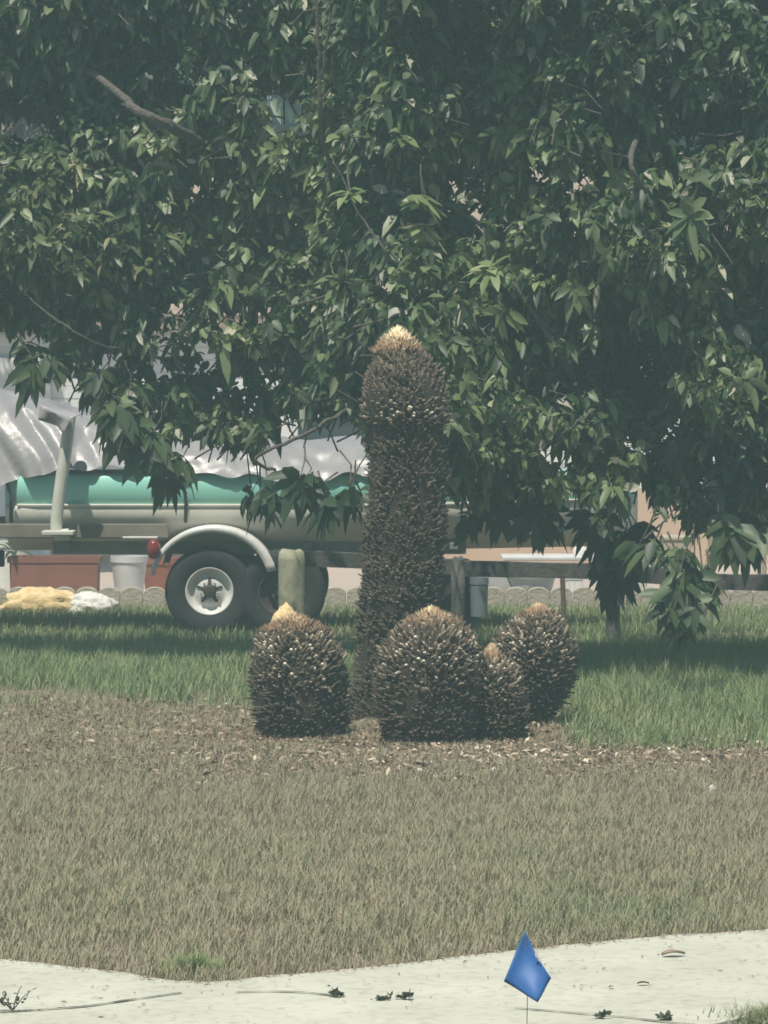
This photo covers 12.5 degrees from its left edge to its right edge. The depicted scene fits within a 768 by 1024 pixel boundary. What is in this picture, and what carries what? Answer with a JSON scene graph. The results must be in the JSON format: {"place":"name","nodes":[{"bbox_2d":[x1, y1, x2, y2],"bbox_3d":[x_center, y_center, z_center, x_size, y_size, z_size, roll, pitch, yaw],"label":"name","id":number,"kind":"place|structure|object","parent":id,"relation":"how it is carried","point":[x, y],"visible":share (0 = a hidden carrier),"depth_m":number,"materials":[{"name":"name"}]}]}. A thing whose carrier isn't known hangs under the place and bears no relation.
{"place":"outdoors","nodes":[
{"label":"outdoors","id":0,"kind":"place"},
{"bbox_2d":[0,540,28,591],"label":"plant pot","id":1,"kind":"object","parent":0,"point":[5,577],"visible":0.13,"depth_m":28.62,"materials":[{"name":"plastic"}]},
{"bbox_2d":[0,542,32,558],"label":"potted plant","id":2,"kind":"object","parent":1,"relation":"in","point":[13,553],"visible":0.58,"depth_m":28.09,"materials":[{"name":"green plant"}]},
{"bbox_2d":[0,596,767,755],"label":"green grass","id":3,"kind":"structure","parent":0,"point":[722,678],"depth_m":20.69,"materials":[{"name":"green plant"}]},
{"bbox_2d":[0,152,767,563],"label":"house","id":4,"kind":"structure","parent":0,"point":[346,428],"depth_m":34.18,"materials":[{"name":"pink"}]},
{"bbox_2d":[0,358,50,554],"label":"garage door","id":5,"kind":"structure","parent":4,"relation":"in","point":[6,367],"depth_m":34.10,"materials":[{"name":"white"}]},
{"bbox_2d":[291,415,361,439],"bbox_3d":[-0.249,-0.934,34.148,1.310,1.190,0.060,0,2,0],"label":"window","id":6,"kind":"structure","parent":4,"relation":"in","point":[346,429],"depth_m":34.17,"materials":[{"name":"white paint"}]},
{"bbox_2d":[0,605,767,981],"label":"ground","id":7,"kind":"structure","parent":0,"point":[36,689],"depth_m":12.66,"materials":[{"name":"brown plant"}]},
{"bbox_2d":[0,587,7,603],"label":"edging block","id":8,"kind":"structure","parent":7,"relation":"on","point":[3,592],"depth_m":27.40,"materials":[{"name":"stone"}]},
{"bbox_2d":[8,587,23,592],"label":"edging block","id":9,"kind":"structure","parent":7,"relation":"on","point":[14,589],"depth_m":27.41,"materials":[{"name":"concrete"}]},
{"bbox_2d":[0,586,75,614],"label":"rock","id":10,"kind":"object","parent":7,"relation":"on","point":[24,598],"visible":0.65,"depth_m":26.68,"materials":[{"name":"stone"}]},
{"bbox_2d":[57,587,75,593],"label":"edging block","id":11,"kind":"structure","parent":7,"relation":"on","point":[67,588],"depth_m":27.42,"materials":[{"name":"concrete"}]},
{"bbox_2d":[0,53,142,147],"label":"tree","id":12,"kind":"object","parent":7,"relation":"on","point":[14,129],"visible":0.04,"depth_m":31.34,"materials":[{"name":"green plant"}]},
{"bbox_2d":[76,587,97,593],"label":"edging block","id":13,"kind":"structure","parent":7,"relation":"on","point":[92,589],"depth_m":27.41,"materials":[{"name":"concrete"}]},
{"bbox_2d":[68,591,118,614],"bbox_3d":[-2.239,0.690,26.769,0.450,0.174,0.281,0,2,0],"label":"rock","id":14,"kind":"object","parent":7,"relation":"on","point":[84,600],"visible":0.69,"depth_m":26.68,"materials":[{"name":"white stone"}]},
{"bbox_2d":[98,587,120,608],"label":"edging block","id":15,"kind":"structure","parent":7,"relation":"on","point":[113,592],"depth_m":27.40,"materials":[{"name":"concrete"}]},
{"bbox_2d":[0,134,227,345],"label":"tree","id":16,"kind":"object","parent":7,"relation":"on","point":[39,243],"visible":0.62,"depth_m":21.01,"materials":[{"name":"green plant"}]},
{"bbox_2d":[121,587,142,608],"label":"edging block","id":17,"kind":"structure","parent":7,"relation":"on","point":[132,594],"depth_m":27.41,"materials":[{"name":"concrete"}]},
{"bbox_2d":[144,587,165,607],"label":"edging block","id":18,"kind":"structure","parent":7,"relation":"on","point":[154,595],"depth_m":27.41,"materials":[{"name":"concrete"}]},
{"bbox_2d":[145,950,254,975],"bbox_3d":[-0.541,1.321,10.347,0.332,0.070,0.269,0,2,0],"label":"grass tuft","id":19,"kind":"object","parent":7,"relation":"on","point":[201,960],"visible":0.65,"depth_m":10.33,"materials":[{"name":"plant"}]},
{"bbox_2d":[0,410,465,634],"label":"boat trailer","id":20,"kind":"object","parent":7,"relation":"on","point":[217,584],"visible":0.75,"depth_m":24.38,"materials":[{"name":"metal"}]},
{"bbox_2d":[0,469,637,566],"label":"boat","id":21,"kind":"object","parent":20,"relation":"on","point":[97,496],"visible":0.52,"depth_m":24.51,"materials":[{"name":"teal paint"}]},
{"bbox_2d":[0,388,632,485],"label":"tarp","id":22,"kind":"object","parent":21,"relation":"on","point":[30,437],"visible":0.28,"depth_m":24.56,"materials":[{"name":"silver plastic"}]},
{"bbox_2d":[245,602,352,741],"bbox_3d":[-0.444,0.823,17.221,0.603,0.732,0.526,2,3,42],"label":"cycad offset","id":23,"kind":"object","parent":7,"relation":"on","point":[298,676],"visible":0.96,"depth_m":17.03,"materials":[{"name":"brown bark of old leaf bases"},{"name":"dry leaf"},{"name":"tan fuzz"}]},
{"bbox_2d":[324,587,345,608],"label":"edging block","id":24,"kind":"structure","parent":7,"relation":"on","point":[334,595],"depth_m":27.41,"materials":[{"name":"concrete"}]},
{"bbox_2d":[347,587,360,608],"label":"edging block","id":25,"kind":"structure","parent":7,"relation":"on","point":[352,595],"depth_m":27.41,"materials":[{"name":"concrete"}]},
{"bbox_2d":[0,929,767,1023],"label":"walkway","id":26,"kind":"structure","parent":7,"relation":"on","point":[691,986],"depth_m":9.87,"materials":[{"name":"concrete"}]},
{"bbox_2d":[0,986,36,1009],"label":"weed","id":27,"kind":"object","parent":26,"relation":"on","point":[2,999],"visible":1,"depth_m":9.55,"materials":[{"name":"green plant"}]},
{"bbox_2d":[0,992,181,1011],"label":"joint dirt","id":28,"kind":"structure","parent":26,"relation":"on","point":[96,1004],"depth_m":9.66,"materials":[{"name":"brown soil"}]},
{"bbox_2d":[328,987,344,996],"bbox_3d":[-0.130,1.335,9.784,0.044,0.032,0.039,1,2,23],"label":"weed","id":29,"kind":"object","parent":26,"relation":"on","point":[335,992],"visible":1,"depth_m":9.78,"materials":[{"name":"green plant"}]},
{"bbox_2d":[0,928,766,1023],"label":"grass clippings","id":30,"kind":"object","parent":26,"relation":"on","point":[337,968],"depth_m":10.27,"materials":[{"name":"brown plant"}]},
{"bbox_2d":[374,990,392,1000],"bbox_3d":[-0.004,1.337,9.731,0.043,0.030,0.043,2,3,42],"label":"weed","id":31,"kind":"object","parent":26,"relation":"on","point":[382,997],"visible":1,"depth_m":9.73,"materials":[{"name":"green plant"}]},
{"bbox_2d":[396,989,414,999],"bbox_3d":[0.054,1.334,9.736,0.062,0.030,0.037,0,2,0],"label":"weed","id":32,"kind":"object","parent":26,"relation":"on","point":[404,995],"visible":1,"depth_m":9.74,"materials":[{"name":"green plant"}]},
{"bbox_2d":[237,991,690,1023],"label":"joint dirt","id":33,"kind":"structure","parent":26,"relation":"on","point":[515,1007],"depth_m":9.55,"materials":[{"name":"brown soil"}]},
{"bbox_2d":[593,1009,611,1017],"bbox_3d":[0.585,1.345,9.444,0.050,0.030,0.028,1,2,28],"label":"weed","id":34,"kind":"object","parent":26,"relation":"on","point":[600,1014],"visible":1,"depth_m":9.44,"materials":[{"name":"green plant"}]},
{"bbox_2d":[655,1010,673,1019],"bbox_3d":[0.753,1.351,9.424,0.046,0.037,0.040,1,2,31],"label":"weed","id":35,"kind":"object","parent":26,"relation":"on","point":[667,1015],"visible":1,"depth_m":9.42,"materials":[{"name":"green plant"}]},
{"bbox_2d":[661,949,684,955],"bbox_3d":[0.861,1.311,10.473,0.074,0.015,0.041,0,2,0],"label":"fallen leaf","id":36,"kind":"object","parent":26,"relation":"on","point":[671,951],"visible":1,"depth_m":10.47,"materials":[{"name":"beige plant"}]},
{"bbox_2d":[0,693,767,795],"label":"leaf litter","id":37,"kind":"object","parent":7,"relation":"on","point":[367,738],"visible":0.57,"depth_m":16.51,"materials":[{"name":"brown plant"}]},
{"bbox_2d":[492,602,580,727],"bbox_3d":[0.758,0.788,17.790,0.479,0.682,0.483,0,2,0],"label":"cycad offset","id":38,"kind":"object","parent":37,"relation":"on","point":[537,639],"visible":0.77,"depth_m":17.65,"materials":[{"name":"brown plant"}]},
{"bbox_2d":[0,0,767,655],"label":"broadleaf tree","id":39,"kind":"object","parent":7,"relation":"on","point":[540,332],"visible":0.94,"depth_m":20.13,"materials":[{"name":"green plant"}]},
{"bbox_2d":[19,3,753,151],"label":"tree","id":40,"kind":"object","parent":7,"relation":"on","point":[275,106],"visible":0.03,"depth_m":45.68,"materials":[{"name":"green plant"}]},
{"bbox_2d":[347,324,454,724],"bbox_3d":[0.069,0.073,18.110,0.595,2.083,0.538,0,2,0],"label":"cycad","id":41,"kind":"object","parent":7,"relation":"on","point":[405,414],"visible":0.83,"depth_m":17.95,"materials":[{"name":"brown plant"}]},
{"bbox_2d":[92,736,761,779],"bbox_3d":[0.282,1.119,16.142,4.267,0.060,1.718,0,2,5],"label":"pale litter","id":42,"kind":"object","parent":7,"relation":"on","point":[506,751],"visible":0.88,"depth_m":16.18,"materials":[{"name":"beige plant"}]},
{"bbox_2d":[370,605,485,749],"bbox_3d":[0.221,0.804,16.889,0.578,0.731,0.540,0,2,0],"label":"cycad offset","id":43,"kind":"object","parent":7,"relation":"on","point":[429,668],"visible":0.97,"depth_m":16.72,"materials":[{"name":"brown plant"}]},
{"bbox_2d":[440,558,476,629],"bbox_3d":[0.524,0.587,24.486,0.150,0.540,0.540,1,2,18],"label":"fence post","id":44,"kind":"object","parent":7,"relation":"on","point":[469,618],"visible":0.17,"depth_m":24.45,"materials":[{"name":"wood"}]},
{"bbox_2d":[470,577,488,616],"bbox_3d":[0.659,0.588,24.402,0.133,0.270,0.133,0,2,0],"label":"bucket","id":45,"kind":"object","parent":7,"relation":"on","point":[479,594],"visible":0.98,"depth_m":24.35,"materials":[{"name":"grey plastic"}]},
{"bbox_2d":[488,587,503,608],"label":"edging block","id":46,"kind":"structure","parent":7,"relation":"on","point":[495,594],"depth_m":27.41,"materials":[{"name":"stone"}]},
{"bbox_2d":[473,642,533,743],"bbox_3d":[0.535,0.893,17.024,0.374,0.538,0.373,0,2,0],"label":"cycad offset","id":47,"kind":"object","parent":7,"relation":"on","point":[504,711],"visible":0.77,"depth_m":16.90,"materials":[{"name":"brown plant"}]},
{"bbox_2d":[505,587,526,608],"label":"edging block","id":48,"kind":"structure","parent":7,"relation":"on","point":[515,594],"depth_m":27.41,"materials":[{"name":"concrete"}]},
{"bbox_2d":[278,548,767,638],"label":"fence","id":49,"kind":"object","parent":7,"relation":"on","point":[292,564],"visible":0.45,"depth_m":24.01,"materials":[{"name":"brown wood"}]},
{"bbox_2d":[504,930,550,1023],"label":"marker flag","id":50,"kind":"object","parent":7,"relation":"on","point":[527,975],"visible":1,"depth_m":8.23,"materials":[{"name":"blue plastic"}]},
{"bbox_2d":[508,578,554,597],"bbox_3d":[1.160,0.603,27.698,0.400,0.281,0.400,0,2,0],"label":"plant pot","id":51,"kind":"object","parent":7,"relation":"on","point":[526,584],"visible":0.2,"depth_m":27.54,"materials":[{"name":"white"}]},
{"bbox_2d":[527,587,549,605],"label":"edging block","id":52,"kind":"structure","parent":7,"relation":"on","point":[537,594],"depth_m":27.41,"materials":[{"name":"concrete"}]},
{"bbox_2d":[550,587,571,607],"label":"edging block","id":53,"kind":"structure","parent":7,"relation":"on","point":[555,594],"depth_m":27.41,"materials":[{"name":"stone"}]},
{"bbox_2d":[560,578,566,622],"bbox_3d":[1.245,0.619,24.437,0.054,0.481,0.035,0,2,0],"label":"stick","id":54,"kind":"object","parent":7,"relation":"on","point":[563,598],"visible":0.47,"depth_m":24.42,"materials":[{"name":"wood"}]},
{"bbox_2d":[573,587,594,608],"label":"edging block","id":55,"kind":"structure","parent":7,"relation":"on","point":[581,595],"depth_m":27.41,"materials":[{"name":"concrete"}]},
{"bbox_2d":[595,591,599,607],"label":"edging block","id":56,"kind":"structure","parent":7,"relation":"on","point":[597,601],"depth_m":27.41,"materials":[{"name":"concrete"}]},
{"bbox_2d":[624,591,639,608],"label":"edging block","id":57,"kind":"structure","parent":7,"relation":"on","point":[637,598],"depth_m":27.41,"materials":[{"name":"concrete"}]},
{"bbox_2d":[640,587,656,606],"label":"edging block","id":58,"kind":"structure","parent":7,"relation":"on","point":[643,600],"depth_m":27.41,"materials":[{"name":"concrete"}]},
{"bbox_2d":[661,997,767,1023],"bbox_3d":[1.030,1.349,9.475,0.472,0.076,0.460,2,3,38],"label":"grass tuft","id":59,"kind":"object","parent":7,"relation":"on","point":[753,1019],"visible":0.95,"depth_m":9.46,"materials":[{"name":"plant"}]},
{"bbox_2d":[716,590,729,608],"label":"edging block","id":60,"kind":"structure","parent":7,"relation":"on","point":[724,598],"depth_m":27.41,"materials":[{"name":"concrete"}]},
{"bbox_2d":[730,590,752,608],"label":"edging block","id":61,"kind":"structure","parent":7,"relation":"on","point":[744,595],"depth_m":27.41,"materials":[{"name":"concrete"}]},
{"bbox_2d":[753,591,767,607],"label":"edging block","id":62,"kind":"structure","parent":7,"relation":"on","point":[761,597],"depth_m":27.41,"materials":[{"name":"concrete"}]},
{"bbox_2d":[100,564,767,604],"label":"patio","id":63,"kind":"structure","parent":0,"point":[346,579],"depth_m":31.83,"materials":[{"name":"grey concrete"}]},
{"bbox_2d":[7,555,102,592],"bbox_3d":[-2.632,0.539,28.177,0.739,0.375,0.280,0,2,0],"label":"planter","id":64,"kind":"object","parent":63,"relation":"on","point":[75,572],"visible":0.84,"depth_m":28.04,"materials":[{"name":"red plastic"}]},
{"bbox_2d":[110,555,147,592],"bbox_3d":[-2.048,0.538,28.288,0.302,0.371,0.302,0,2,0],"label":"plant pot","id":65,"kind":"object","parent":63,"relation":"on","point":[128,570],"visible":0.86,"depth_m":28.18,"materials":[{"name":"white paint"}]},
{"bbox_2d":[144,557,179,589],"bbox_3d":[-1.819,0.540,28.801,0.328,0.331,0.328,0,2,0],"label":"plant pot","id":66,"kind":"object","parent":63,"relation":"on","point":[159,578],"visible":0.3,"depth_m":28.66,"materials":[{"name":"orange ceramic"}]},
{"bbox_2d":[488,577,510,603],"bbox_3d":[0.891,0.561,27.787,0.288,0.335,0.400,0,2,0],"label":"sign","id":67,"kind":"object","parent":63,"relation":"on","point":[503,584],"visible":0.22,"depth_m":27.64,"materials":[{"name":"white metal"}]},
{"bbox_2d":[500,554,593,560],"bbox_3d":[1.393,0.531,28.637,0.877,0.361,0.500,0,2,0],"label":"table","id":68,"kind":"object","parent":63,"relation":"on","point":[538,557],"visible":0.39,"depth_m":28.38,"materials":[{"name":"white paint"}]},
{"bbox_2d":[565,579,583,601],"bbox_3d":[1.519,0.614,28.137,0.143,0.210,0.204,0,2,0],"label":"sign","id":69,"kind":"object","parent":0,"point":[571,584],"visible":0.43,"depth_m":28.04,"materials":[{"name":"white plastic"}]},
{"bbox_2d":[573,546,585,555],"bbox_3d":[1.590,0.316,28.536,0.113,0.130,0.113,2,3,45],"label":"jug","id":70,"kind":"object","parent":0,"point":[582,550],"visible":0.27,"depth_m":28.49,"materials":[{"name":"white plastic"}]},
{"bbox_2d":[659,535,690,585],"bbox_3d":[2.386,0.444,28.834,0.245,0.501,0.400,0,2,0],"label":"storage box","id":71,"kind":"object","parent":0,"point":[679,544],"visible":0.26,"depth_m":28.64,"materials":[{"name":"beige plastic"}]},
{"bbox_2d":[705,536,767,573],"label":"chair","id":72,"kind":"object","parent":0,"point":[764,569],"visible":0.13,"depth_m":28.13,"materials":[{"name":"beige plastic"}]}
]}

